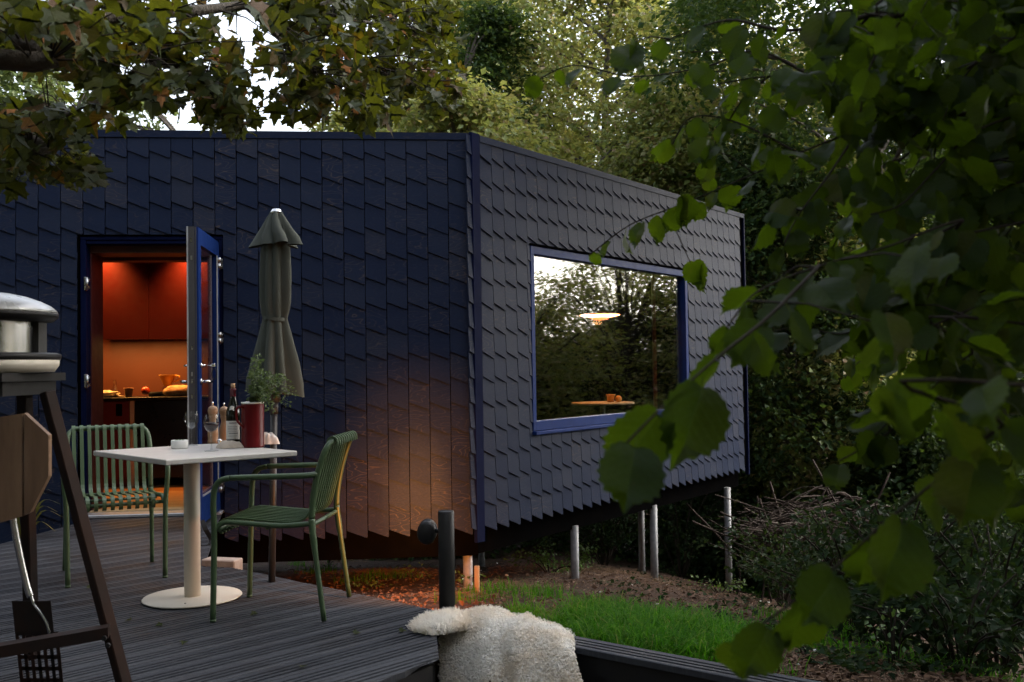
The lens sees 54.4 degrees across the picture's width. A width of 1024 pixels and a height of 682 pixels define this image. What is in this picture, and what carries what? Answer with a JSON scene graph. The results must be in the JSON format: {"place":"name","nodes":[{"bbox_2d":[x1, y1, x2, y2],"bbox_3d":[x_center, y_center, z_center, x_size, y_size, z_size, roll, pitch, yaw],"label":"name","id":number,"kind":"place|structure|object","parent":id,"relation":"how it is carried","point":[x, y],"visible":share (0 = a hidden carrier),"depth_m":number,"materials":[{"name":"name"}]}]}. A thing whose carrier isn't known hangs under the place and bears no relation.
{"place":"outdoors","nodes":[
{"label":"outdoors","id":0,"kind":"place"},
{"bbox_2d":[200,520,210,545],"bbox_3d":[-2.023,1.261,6.543,0.110,0.165,0.062,-1,-2,0],"label":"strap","id":1,"kind":"object","parent":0,"point":[205,529],"visible":0.73,"depth_m":6.55,"materials":[{"name":"grey fabric"}]},
{"bbox_2d":[1,0,944,156],"label":"sky","id":2,"kind":"structure","parent":0,"point":[245,27],"materials":[{"name":"white"}]},
{"bbox_2d":[243,452,1023,681],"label":"ground","id":3,"kind":"structure","parent":0,"point":[263,568],"depth_m":10.16,"materials":[{"name":"brown soil"}]},
{"bbox_2d":[0,49,106,121],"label":"pale tree","id":4,"kind":"object","parent":3,"relation":"on","point":[9,84],"visible":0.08,"depth_m":15.87,"materials":[{"name":"green plant"}]},
{"bbox_2d":[97,92,180,129],"bbox_3d":[-6.747,-0.225,17.658,3.455,8.657,3.042,-1,-2,0],"label":"pale tree","id":5,"kind":"object","parent":3,"relation":"on","point":[162,118],"visible":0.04,"depth_m":17.48,"materials":[{"name":"green plant"}]},
{"bbox_2d":[0,0,470,204],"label":"maple tree","id":6,"kind":"object","parent":3,"relation":"on","point":[90,45],"visible":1,"depth_m":3.49,"materials":[{"name":"green plant"}]},
{"bbox_2d":[296,107,402,131],"bbox_3d":[-2.865,-0.253,18.579,3.848,8.720,4.206,-2,-2,31],"label":"field maple","id":7,"kind":"object","parent":3,"relation":"on","point":[336,126],"visible":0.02,"depth_m":18.23,"materials":[{"name":"green plant"}]},
{"bbox_2d":[0,125,749,590],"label":"cabin","id":8,"kind":"object","parent":3,"relation":"on","point":[458,355],"visible":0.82,"depth_m":8.22,"materials":[{"name":"tile"}]},
{"bbox_2d":[139,484,164,485],"bbox_3d":[-3.600,1.450,9.975,0.300,0.019,0.180,-1,-2,-6],"label":"chopping board","id":9,"kind":"object","parent":8,"relation":"on","point":[154,485],"visible":0.28,"depth_m":9.93,"materials":[{"name":"brown wood"}]},
{"bbox_2d":[103,262,207,339],"bbox_3d":[-3.575,-0.483,10.329,1.272,0.935,0.347,-1,-2,-6],"label":"wall cupboard","id":10,"kind":"object","parent":8,"relation":"attached to","point":[144,301],"depth_m":10.14,"materials":[{"name":"paint"}]},
{"bbox_2d":[103,263,148,339],"bbox_3d":[-3.948,-0.483,10.127,0.490,0.935,0.018,-1,-2,-6],"label":"cupboard door","id":11,"kind":"structure","parent":10,"relation":"in","point":[125,285],"depth_m":10.12,"materials":[{"name":"paint"}]},
{"bbox_2d":[149,262,207,338],"bbox_3d":[-3.313,-0.491,10.190,0.778,0.935,0.018,-1,-2,-6],"label":"cupboard door","id":12,"kind":"structure","parent":10,"relation":"in","point":[167,280],"depth_m":10.16,"materials":[{"name":"paint"}]},
{"bbox_2d":[103,395,208,486],"bbox_3d":[-4.295,1.012,10.062,4.180,0.882,0.645,-1,-2,-6],"label":"kitchen counter","id":13,"kind":"object","parent":8,"relation":"on","point":[163,419],"visible":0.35,"depth_m":9.85,"materials":[{"name":"paint"}]},
{"bbox_2d":[103,390,124,397],"bbox_3d":[-4.045,0.524,9.929,0.414,0.077,0.229,-1,-2,0],"label":"paper bag","id":14,"kind":"object","parent":13,"relation":"on","point":[108,393],"visible":0.57,"depth_m":9.87,"materials":[{"name":"brown paper"}]},
{"bbox_2d":[103,401,129,478],"bbox_3d":[-4.023,0.981,9.806,0.497,0.762,0.024,-1,-2,-6],"label":"cabinet door","id":15,"kind":"structure","parent":13,"relation":"in","point":[115,413],"depth_m":9.81,"materials":[{"name":"paint"}]},
{"bbox_2d":[123,388,132,396],"bbox_3d":[-3.816,0.512,9.911,0.098,0.092,0.098,-1,-2,0],"label":"cup","id":16,"kind":"object","parent":13,"relation":"on","point":[128,392],"visible":0.86,"depth_m":9.88,"materials":[{"name":"ceramic"}]},
{"bbox_2d":[141,386,149,394],"bbox_3d":[-3.679,0.495,9.995,0.084,0.088,0.085,-1,-2,0],"label":"tomato","id":17,"kind":"object","parent":13,"relation":"on","point":[145,390],"visible":1,"depth_m":9.97,"materials":[{"name":"red plant"}]},
{"bbox_2d":[148,392,164,395],"bbox_3d":[-3.541,0.530,10.184,0.364,0.063,0.220,0,-2,-26],"label":"frying pan","id":18,"kind":"object","parent":13,"relation":"on","point":[155,394],"visible":0.51,"depth_m":10.06,"materials":[{"name":"black metal"}]},
{"bbox_2d":[159,375,179,388],"bbox_3d":[-3.484,0.450,10.091,0.186,0.216,0.171,0,-2,-40],"label":"coffee dripper","id":19,"kind":"object","parent":13,"relation":"on","point":[167,380],"visible":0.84,"depth_m":10.04,"materials":[{"name":"orange ceramic"}]},
{"bbox_2d":[163,385,186,396],"bbox_3d":[-3.345,0.497,9.976,0.292,0.114,0.193,-1,-2,0],"label":"bread loaf","id":20,"kind":"object","parent":13,"relation":"on","point":[174,390],"visible":0.77,"depth_m":9.92,"materials":[{"name":"brown food"}]},
{"bbox_2d":[180,226,222,525],"bbox_3d":[-2.345,0.264,7.603,0.219,2.163,0.877,-1,-2,-7],"label":"door","id":21,"kind":"structure","parent":8,"relation":"in","point":[198,241],"depth_m":7.24,"materials":[{"name":"blue paint"}]},
{"bbox_2d":[207,364,216,379],"bbox_3d":[-2.180,0.224,7.233,0.073,0.117,0.014,-1,-2,10],"label":"key ring","id":22,"kind":"object","parent":21,"relation":"hanging from","point":[212,365],"visible":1,"depth_m":7.23,"materials":[{"name":"silver metal"}]},
{"bbox_2d":[579,266,620,319],"bbox_3d":[0.946,-0.712,10.774,0.450,0.976,0.450,-1,-2,0],"label":"pendant lamp","id":23,"kind":"object","parent":8,"relation":"hanging from","point":[600,312],"visible":1,"depth_m":10.68,"materials":[{"name":"white metal"}]},
{"bbox_2d":[571,401,633,413],"bbox_3d":[0.983,1.029,10.725,0.690,0.738,0.690,-1,-2,0],"label":"dining table","id":24,"kind":"object","parent":8,"relation":"on","point":[602,404],"visible":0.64,"depth_m":10.59,"materials":[{"name":"brown wood"}]},
{"bbox_2d":[606,394,614,401],"bbox_3d":[1.060,0.614,10.687,0.100,0.084,0.099,-1,-2,0],"label":"cup","id":25,"kind":"object","parent":24,"relation":"on","point":[610,397],"visible":1,"depth_m":10.65,"materials":[{"name":"orange ceramic"}]},
{"bbox_2d":[615,395,621,401],"bbox_3d":[1.144,0.620,10.687,0.074,0.072,0.072,-1,-2,0],"label":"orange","id":26,"kind":"object","parent":24,"relation":"on","point":[618,398],"visible":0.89,"depth_m":10.66,"materials":[{"name":"orange food"}]},
{"bbox_2d":[529,243,688,434],"bbox_3d":[1.084,0.005,10.273,0.160,1.725,3.235,-2,-2,36],"label":"window","id":27,"kind":"structure","parent":8,"relation":"in","point":[558,425],"depth_m":9.85,"materials":[{"name":"blue paint"}]},
{"bbox_2d":[353,573,397,589],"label":"weed","id":28,"kind":"object","parent":3,"relation":"on","point":[375,582],"visible":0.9,"depth_m":8.50,"materials":[{"name":"green plant"}]},
{"bbox_2d":[0,515,819,681],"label":"deck","id":29,"kind":"structure","parent":3,"relation":"on","point":[284,633],"depth_m":4.34,"materials":[{"name":"grey wood"}]},
{"bbox_2d":[17,490,61,538],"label":"yucca","id":30,"kind":"object","parent":29,"relation":"on","point":[37,509],"visible":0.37,"depth_m":7.05,"materials":[{"name":"green plant"}]},
{"bbox_2d":[0,372,131,681],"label":"oven stand","id":31,"kind":"object","parent":29,"relation":"on","point":[27,440],"visible":0.88,"depth_m":3.56,"materials":[{"name":"brown wood"}]},
{"bbox_2d":[0,292,61,372],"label":"pizza oven","id":32,"kind":"object","parent":31,"relation":"on","point":[24,320],"visible":1,"depth_m":3.52,"materials":[{"name":"silver metal"}]},
{"bbox_2d":[10,518,62,681],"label":"pizza peel","id":33,"kind":"object","parent":31,"relation":"hanging from","point":[31,617],"visible":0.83,"depth_m":3.63,"materials":[{"name":"metal"}]},
{"bbox_2d":[61,423,169,587],"bbox_3d":[-2.276,0.904,5.673,0.564,0.834,0.586,0,-2,-27],"label":"armchair","id":34,"kind":"object","parent":29,"relation":"on","point":[153,494],"visible":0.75,"depth_m":5.79,"materials":[{"name":"green metal"}]},
{"bbox_2d":[93,443,296,608],"bbox_3d":[-1.580,0.916,4.940,0.640,0.741,0.884,1,-2,-44],"label":"bistro table","id":35,"kind":"object","parent":29,"relation":"on","point":[192,593],"visible":0.96,"depth_m":4.97,"materials":[{"name":"white metal"}]},
{"bbox_2d":[171,439,187,448],"bbox_3d":[-1.708,0.529,5.116,0.085,0.046,0.085,-1,-2,0],"label":"ramekin","id":36,"kind":"object","parent":35,"relation":"on","point":[180,444],"visible":1,"depth_m":5.08,"materials":[{"name":"white ceramic"}]},
{"bbox_2d":[203,416,218,431],"bbox_3d":[-1.486,0.452,4.919,0.077,0.182,0.077,-1,-2,0],"label":"wine glass","id":37,"kind":"object","parent":35,"relation":"on","point":[210,426],"visible":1,"depth_m":4.90,"materials":[{"name":"clear glass"}]},
{"bbox_2d":[207,402,217,443],"bbox_3d":[-1.639,0.447,5.455,0.058,0.226,0.058,-1,-2,0],"label":"pepper mill","id":38,"kind":"object","parent":35,"relation":"on","point":[212,416],"visible":0.88,"depth_m":5.43,"materials":[{"name":"brown wood"}]},
{"bbox_2d":[219,403,226,440],"bbox_3d":[-1.603,0.453,5.543,0.056,0.217,0.056,-1,-2,0],"label":"pepper mill","id":39,"kind":"object","parent":35,"relation":"on","point":[222,428],"visible":0.74,"depth_m":5.52,"materials":[{"name":"brown wood"}]},
{"bbox_2d":[216,440,243,448],"bbox_3d":[-1.441,0.526,5.093,0.139,0.039,0.086,0,-2,-21],"label":"napkin","id":40,"kind":"object","parent":35,"relation":"on","point":[228,444],"visible":1,"depth_m":5.07,"materials":[{"name":"beige fabric"}]},
{"bbox_2d":[226,383,240,442],"bbox_3d":[-1.453,0.385,5.188,0.073,0.329,0.074,-1,-2,0],"label":"wine bottle","id":41,"kind":"object","parent":35,"relation":"on","point":[233,429],"visible":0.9,"depth_m":5.16,"materials":[{"name":"black glass"}]},
{"bbox_2d":[235,402,264,447],"bbox_3d":[-1.341,0.430,5.121,0.129,0.232,0.142,-1,-2,0],"label":"enamel jug","id":42,"kind":"object","parent":35,"relation":"on","point":[251,424],"visible":0.94,"depth_m":5.08,"materials":[{"name":"red metal"}]},
{"bbox_2d":[245,353,298,412],"bbox_3d":[-1.225,0.254,5.056,0.248,0.388,0.327,0,-2,-25],"label":"herb bunch","id":43,"kind":"object","parent":42,"relation":"in","point":[258,391],"visible":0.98,"depth_m":5.04,"materials":[{"name":"green plant"}]},
{"bbox_2d":[264,432,279,443],"bbox_3d":[-1.309,0.518,5.339,0.121,0.065,0.103,0,-2,-16],"label":"napkin","id":44,"kind":"object","parent":35,"relation":"on","point":[270,438],"visible":0.85,"depth_m":5.30,"materials":[{"name":"white fabric"}]},
{"bbox_2d":[201,557,242,569],"bbox_3d":[-1.705,1.359,5.858,0.220,0.158,0.100,-1,-2,16],"label":"brick","id":45,"kind":"object","parent":29,"relation":"on","point":[232,562],"visible":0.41,"depth_m":5.83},
{"bbox_2d":[246,208,304,581],"bbox_3d":[-1.277,0.288,5.407,0.316,2.019,0.259,-1,-2,0],"label":"parasol","id":46,"kind":"object","parent":29,"relation":"on","point":[276,238],"visible":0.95,"depth_m":5.36,"materials":[{"name":"green fabric"}]},
{"bbox_2d":[210,431,357,622],"bbox_3d":[-1.069,0.861,4.762,0.586,0.834,0.564,-1,-2,4],"label":"armchair","id":47,"kind":"object","parent":29,"relation":"on","point":[327,474],"visible":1,"depth_m":4.64,"materials":[{"name":"green metal"}]},
{"bbox_2d":[406,604,582,681],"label":"sheepskin","id":48,"kind":"object","parent":29,"relation":"on","point":[484,643],"visible":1,"depth_m":4.21,"materials":[{"name":"white fur"}]},
{"bbox_2d":[393,562,429,580],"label":"weed","id":49,"kind":"object","parent":3,"relation":"on","point":[414,575],"visible":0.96,"depth_m":9.27,"materials":[{"name":"green plant"}]},
{"bbox_2d":[417,510,454,609],"bbox_3d":[-0.362,1.129,4.626,0.120,0.691,0.237,0,-2,-33],"label":"bollard light","id":50,"kind":"object","parent":3,"relation":"on","point":[428,530],"visible":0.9,"depth_m":4.55,"materials":[{"name":"black metal"}]},
{"bbox_2d":[338,539,535,561],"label":"thicket","id":51,"kind":"object","parent":3,"relation":"on","point":[493,555],"depth_m":15.73,"materials":[{"name":"plant"}]},
{"bbox_2d":[455,570,486,588],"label":"weed","id":52,"kind":"object","parent":3,"relation":"on","point":[462,579],"visible":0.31,"depth_m":8.33,"materials":[{"name":"green plant"}]},
{"bbox_2d":[474,565,479,594],"bbox_3d":[-0.259,1.827,7.352,0.044,0.329,0.042,-1,-2,0],"label":"wooden stake","id":53,"kind":"object","parent":3,"relation":"on","point":[477,576],"visible":0.66,"depth_m":7.34,"materials":[{"name":"beige wood"}]},
{"bbox_2d":[375,66,593,164],"bbox_3d":[-0.878,-0.388,16.809,5.826,8.804,5.439,0,-2,-30],"label":"field maple","id":54,"kind":"object","parent":3,"relation":"on","point":[475,109],"visible":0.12,"depth_m":16.80,"materials":[{"name":"green plant"}]},
{"bbox_2d":[382,0,613,172],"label":"field maple","id":55,"kind":"object","parent":3,"relation":"on","point":[452,3],"visible":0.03,"depth_m":25.31,"materials":[{"name":"green plant"}]},
{"bbox_2d":[404,0,596,164],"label":"ivied tree","id":56,"kind":"object","parent":3,"relation":"on","point":[491,19],"visible":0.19,"depth_m":20.45,"materials":[{"name":"green plant"}]},
{"bbox_2d":[503,540,589,573],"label":"weed","id":57,"kind":"object","parent":3,"relation":"on","point":[542,561],"visible":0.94,"depth_m":10.35,"materials":[{"name":"green plant"}]},
{"bbox_2d":[537,536,558,555],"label":"weed","id":58,"kind":"object","parent":3,"relation":"on","point":[549,545],"visible":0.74,"depth_m":15.96,"materials":[{"name":"green plant"}]},
{"bbox_2d":[560,538,599,567],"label":"weed","id":59,"kind":"object","parent":3,"relation":"on","point":[585,557],"visible":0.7,"depth_m":11.69,"materials":[{"name":"green plant"}]},
{"bbox_2d":[446,0,740,185],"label":"field maple","id":60,"kind":"object","parent":3,"relation":"on","point":[614,20],"visible":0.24,"depth_m":21.11,"materials":[{"name":"green plant"}]},
{"bbox_2d":[503,504,688,572],"bbox_3d":[1.316,5.903,17.244,5.948,9.385,5.806,0,-2,-25],"label":"thicket","id":61,"kind":"object","parent":3,"relation":"on","point":[565,545],"visible":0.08,"depth_m":16.61,"materials":[{"name":"green plant"}]},
{"bbox_2d":[556,507,666,565],"bbox_3d":[1.137,2.419,13.901,2.190,1.538,1.894,-1,-2,14],"label":"shrub","id":62,"kind":"object","parent":3,"relation":"on","point":[598,528],"visible":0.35,"depth_m":13.76,"materials":[{"name":"green plant"}]},
{"bbox_2d":[488,588,784,662],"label":"grass","id":63,"kind":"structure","parent":3,"relation":"on","point":[665,629],"depth_m":4.54,"materials":[{"name":"green plant"}]},
{"bbox_2d":[277,559,1007,681],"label":"dry straw","id":64,"kind":"object","parent":3,"relation":"on","point":[622,572],"visible":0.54,"depth_m":8.36,"materials":[{"name":"brown plant"}]},
{"bbox_2d":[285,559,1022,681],"bbox_3d":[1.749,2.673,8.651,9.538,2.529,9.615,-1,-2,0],"label":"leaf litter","id":65,"kind":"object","parent":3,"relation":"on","point":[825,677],"visible":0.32,"depth_m":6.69,"materials":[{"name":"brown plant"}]},
{"bbox_2d":[286,561,1023,681],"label":"grass","id":66,"kind":"structure","parent":3,"relation":"on","point":[532,591],"depth_m":6.95,"materials":[{"name":"green plant"}]},
{"bbox_2d":[622,477,757,578],"bbox_3d":[2.414,2.636,14.481,1.942,1.679,2.085,-2,-2,44],"label":"shrub","id":67,"kind":"object","parent":3,"relation":"on","point":[701,534],"visible":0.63,"depth_m":14.41,"materials":[{"name":"green plant"}]},
{"bbox_2d":[573,81,811,449],"bbox_3d":[2.818,-0.688,18.485,5.697,8.428,5.693,0,-2,-22],"label":"field maple","id":68,"kind":"object","parent":3,"relation":"on","point":[641,112],"visible":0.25,"depth_m":18.14,"materials":[{"name":"green plant"}]},
{"bbox_2d":[616,417,804,593],"bbox_3d":[3.504,5.863,16.962,5.806,9.385,5.948,0,-2,-40],"label":"thicket","id":69,"kind":"object","parent":3,"relation":"on","point":[705,558],"visible":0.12,"depth_m":16.30,"materials":[{"name":"green plant"}]},
{"bbox_2d":[688,574,753,593],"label":"weed","id":70,"kind":"object","parent":3,"relation":"on","point":[728,585],"visible":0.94,"depth_m":10.89,"materials":[{"name":"green plant"}]},
{"bbox_2d":[589,0,925,456],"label":"field maple","id":71,"kind":"object","parent":3,"relation":"on","point":[775,50],"visible":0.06,"depth_m":18.34,"materials":[{"name":"green plant"}]},
{"bbox_2d":[690,503,839,606],"bbox_3d":[2.804,2.271,10.600,1.726,1.104,1.676,0,-2,-26],"label":"shrub","id":72,"kind":"object","parent":3,"relation":"on","point":[779,597],"visible":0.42,"depth_m":10.52,"materials":[{"name":"green plant"}]},
{"bbox_2d":[524,0,1023,680],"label":"hazel tree","id":73,"kind":"object","parent":3,"relation":"on","point":[956,270],"visible":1,"depth_m":1.77,"materials":[{"name":"green plant"}]},
{"bbox_2d":[617,0,946,499],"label":"overhanging tree","id":74,"kind":"object","parent":3,"relation":"on","point":[703,16],"visible":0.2,"depth_m":16.12,"materials":[{"name":"green plant"}]},
{"bbox_2d":[623,113,945,595],"bbox_3d":[4.602,0.823,16.317,5.806,9.385,5.948,-1,-2,2],"label":"ivied tree","id":75,"kind":"object","parent":3,"relation":"on","point":[802,180],"visible":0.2,"depth_m":15.44,"materials":[{"name":"green plant"}]},
{"bbox_2d":[714,241,856,549],"bbox_3d":[5.835,1.568,19.782,5.948,9.385,5.806,-1,-2,10],"label":"ivied tree","id":76,"kind":"object","parent":3,"relation":"on","point":[803,448],"depth_m":18.27,"materials":[{"name":"green plant"}]},
{"bbox_2d":[716,511,872,601],"bbox_3d":[2.502,1.958,8.573,1.406,0.903,1.350,0,-2,-24],"label":"shrub","id":77,"kind":"object","parent":3,"relation":"on","point":[770,560],"visible":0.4,"depth_m":8.64,"materials":[{"name":"green plant"}]},
{"bbox_2d":[686,459,907,602],"bbox_3d":[3.504,2.321,11.991,2.408,1.772,2.044,0,-2,-33],"label":"brush pile","id":78,"kind":"object","parent":3,"relation":"on","point":[778,515],"visible":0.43,"depth_m":11.87,"materials":[{"name":"brown wood"}]},
{"bbox_2d":[593,562,1023,679],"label":"ground cover","id":79,"kind":"object","parent":3,"relation":"on","point":[842,659],"visible":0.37,"depth_m":4.65,"materials":[{"name":"green plant"}]},
{"bbox_2d":[791,643,828,658],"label":"weed","id":80,"kind":"object","parent":3,"relation":"on","point":[804,647],"visible":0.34,"depth_m":4.58,"materials":[{"name":"green plant"}]},
{"bbox_2d":[696,135,970,563],"bbox_3d":[5.055,0.605,17.020,5.693,8.428,5.697,0,-2,-37],"label":"field maple","id":81,"kind":"object","parent":3,"relation":"on","point":[809,465],"visible":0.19,"depth_m":15.60,"materials":[{"name":"green plant"}]},
{"bbox_2d":[751,491,939,630],"bbox_3d":[2.367,1.579,6.921,1.163,1.016,1.363,-2,-2,35],"label":"shrub","id":82,"kind":"object","parent":3,"relation":"on","point":[838,544],"visible":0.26,"depth_m":6.89,"materials":[{"name":"green plant"}]},
{"bbox_2d":[864,605,920,669],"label":"weed","id":83,"kind":"object","parent":3,"relation":"on","point":[894,614],"visible":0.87,"depth_m":4.64,"materials":[{"name":"green plant"}]},
{"bbox_2d":[766,129,1019,550],"bbox_3d":[7.017,0.516,18.447,5.806,9.385,5.948,-1,-2,0],"label":"ivied tree","id":84,"kind":"object","parent":3,"relation":"on","point":[928,222],"depth_m":17.64,"materials":[{"name":"green plant"}]},
{"bbox_2d":[773,0,1013,124],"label":"overhanging tree","id":85,"kind":"object","parent":3,"relation":"on","point":[812,9],"visible":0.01,"depth_m":11.61,"materials":[{"name":"green plant"}]},
{"bbox_2d":[774,550,1023,668],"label":"shrub","id":86,"kind":"object","parent":3,"relation":"on","point":[862,629],"visible":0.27,"depth_m":5.44,"materials":[{"name":"green plant"}]},
{"bbox_2d":[777,479,1021,645],"bbox_3d":[2.592,1.448,6.500,1.405,1.247,1.432,-2,-2,35],"label":"shrub","id":87,"kind":"object","parent":3,"relation":"on","point":[878,518],"visible":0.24,"depth_m":6.48,"materials":[{"name":"green plant"}]},
{"bbox_2d":[786,364,1023,645],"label":"ivied tree","id":88,"kind":"object","parent":3,"relation":"on","point":[920,469],"visible":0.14,"depth_m":14.15,"materials":[{"name":"green plant"}]},
{"bbox_2d":[833,539,1023,676],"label":"shrub","id":89,"kind":"object","parent":3,"relation":"on","point":[937,641],"visible":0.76,"depth_m":4.94,"materials":[{"name":"green plant"}]},
{"bbox_2d":[880,503,1023,675],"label":"shrub","id":90,"kind":"object","parent":3,"relation":"on","point":[1016,605],"visible":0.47,"depth_m":5.92,"materials":[{"name":"green plant"}]},
{"bbox_2d":[907,504,1023,647],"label":"shrub","id":91,"kind":"object","parent":3,"relation":"on","point":[996,555],"visible":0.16,"depth_m":7.99,"materials":[{"name":"green plant"}]},
{"bbox_2d":[932,219,1023,484],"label":"ivied tree","id":92,"kind":"object","parent":3,"relation":"on","point":[1007,237],"depth_m":20.05,"materials":[{"name":"green plant"}]},
{"bbox_2d":[972,370,1023,625],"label":"ivied tree","id":93,"kind":"object","parent":3,"relation":"on","point":[1017,415],"depth_m":16.31,"materials":[{"name":"green plant"}]}
]}

